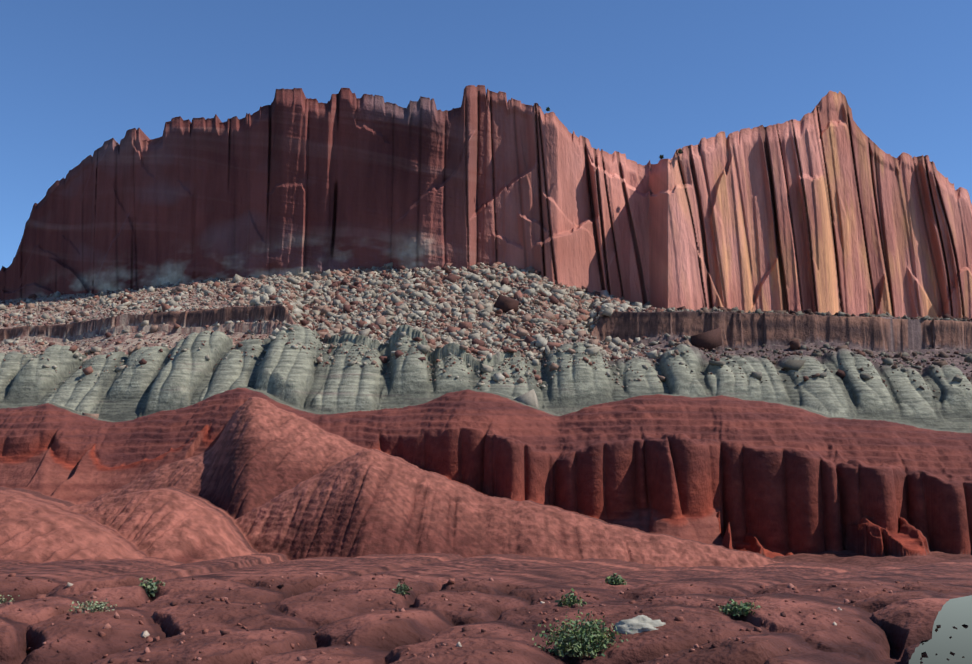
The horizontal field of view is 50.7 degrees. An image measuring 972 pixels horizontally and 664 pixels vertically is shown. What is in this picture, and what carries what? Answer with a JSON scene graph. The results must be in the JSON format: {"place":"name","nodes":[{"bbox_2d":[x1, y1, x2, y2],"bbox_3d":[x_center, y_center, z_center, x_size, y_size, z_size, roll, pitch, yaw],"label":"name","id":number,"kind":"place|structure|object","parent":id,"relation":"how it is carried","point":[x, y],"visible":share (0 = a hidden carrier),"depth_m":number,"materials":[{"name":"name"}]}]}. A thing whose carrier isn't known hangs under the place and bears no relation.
{"place":"outdoors","nodes":[
{"label":"outdoors","id":0,"kind":"place"},
{"bbox_2d":[0,265,971,663],"bbox_3d":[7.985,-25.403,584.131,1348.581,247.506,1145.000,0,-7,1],"label":"terrain","id":1,"kind":"structure","parent":0,"point":[726,483],"depth_m":289.62,"materials":[{"name":"stone"}]},
{"bbox_2d":[0,595,19,603],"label":"shrub","id":2,"kind":"object","parent":1,"relation":"on","point":[3,601],"visible":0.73,"depth_m":29.02,"materials":[{"name":"green plant"}]},
{"bbox_2d":[69,598,117,613],"bbox_3d":[-9.038,6.253,23.437,0.932,0.339,1.008,-6,-10,43],"label":"shrub","id":3,"kind":"object","parent":1,"relation":"on","point":[98,607],"visible":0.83,"depth_m":23.38,"materials":[{"name":"green plant"}]},
{"bbox_2d":[139,577,165,596],"bbox_3d":[-9.339,7.118,28.616,0.923,0.554,0.719,-4,-8,29],"label":"shrub","id":4,"kind":"object","parent":1,"relation":"on","point":[150,587],"visible":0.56,"depth_m":28.52,"materials":[{"name":"green plant"}]},
{"bbox_2d":[82,269,721,418],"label":"blocks","id":5,"kind":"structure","parent":1,"relation":"on","point":[711,339],"depth_m":611.43,"materials":[{"name":"stone"}]},
{"bbox_2d":[393,582,411,595],"bbox_3d":[-2.282,6.964,27.802,0.470,0.371,0.452,-7,-10,44],"label":"shrub","id":6,"kind":"object","parent":1,"relation":"on","point":[402,589],"visible":0.96,"depth_m":27.75,"materials":[{"name":"green plant"}]},
{"bbox_2d":[0,572,967,663],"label":"pebbles","id":7,"kind":"object","parent":1,"relation":"on","point":[144,634],"visible":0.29,"depth_m":23.64,"materials":[{"name":"red stone"}]},
{"bbox_2d":[0,85,971,319],"bbox_3d":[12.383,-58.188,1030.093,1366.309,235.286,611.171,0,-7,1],"label":"cliff","id":8,"kind":"structure","parent":1,"relation":"on","point":[826,204],"depth_m":787.16,"materials":[{"name":"red stone"}]},
{"bbox_2d":[0,262,971,397],"bbox_3d":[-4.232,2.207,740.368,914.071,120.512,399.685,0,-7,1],"label":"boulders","id":9,"kind":"object","parent":1,"relation":"on","point":[367,286],"visible":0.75,"depth_m":645.89,"materials":[{"name":"grey stone"}]},
{"bbox_2d":[555,588,586,606],"bbox_3d":[2.148,6.701,25.801,0.624,0.521,0.592,7,-10,-45],"label":"shrub","id":10,"kind":"object","parent":1,"relation":"on","point":[571,600],"visible":0.92,"depth_m":25.75,"materials":[{"name":"green plant"}]},
{"bbox_2d":[532,609,631,658],"bbox_3d":[1.868,5.787,19.821,1.554,0.836,1.485,6,-9,-38],"label":"shrub","id":11,"kind":"object","parent":1,"relation":"on","point":[583,639],"visible":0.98,"depth_m":19.61,"materials":[{"name":"green plant"}]},
{"bbox_2d":[602,573,626,584],"bbox_3d":[4.679,8.987,37.162,0.773,0.508,0.703,-5,-9,37],"label":"shrub","id":12,"kind":"object","parent":1,"relation":"on","point":[613,580],"visible":0.85,"depth_m":37.05,"materials":[{"name":"green plant"}]},
{"bbox_2d":[614,615,665,633],"bbox_3d":[3.118,5.898,20.637,1.275,0.399,0.915,0,-7,1],"label":"pale rock","id":13,"kind":"object","parent":1,"relation":"on","point":[639,624],"visible":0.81,"depth_m":20.40,"materials":[{"name":"white stone"}]},
{"bbox_2d":[718,598,762,615],"bbox_3d":[5.731,6.137,22.845,0.914,0.353,0.907,6,-9,-39],"label":"shrub","id":14,"kind":"object","parent":1,"relation":"on","point":[742,609],"visible":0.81,"depth_m":22.72,"materials":[{"name":"green plant"}]},
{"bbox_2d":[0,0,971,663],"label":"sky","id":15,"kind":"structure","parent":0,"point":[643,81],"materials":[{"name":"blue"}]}
]}

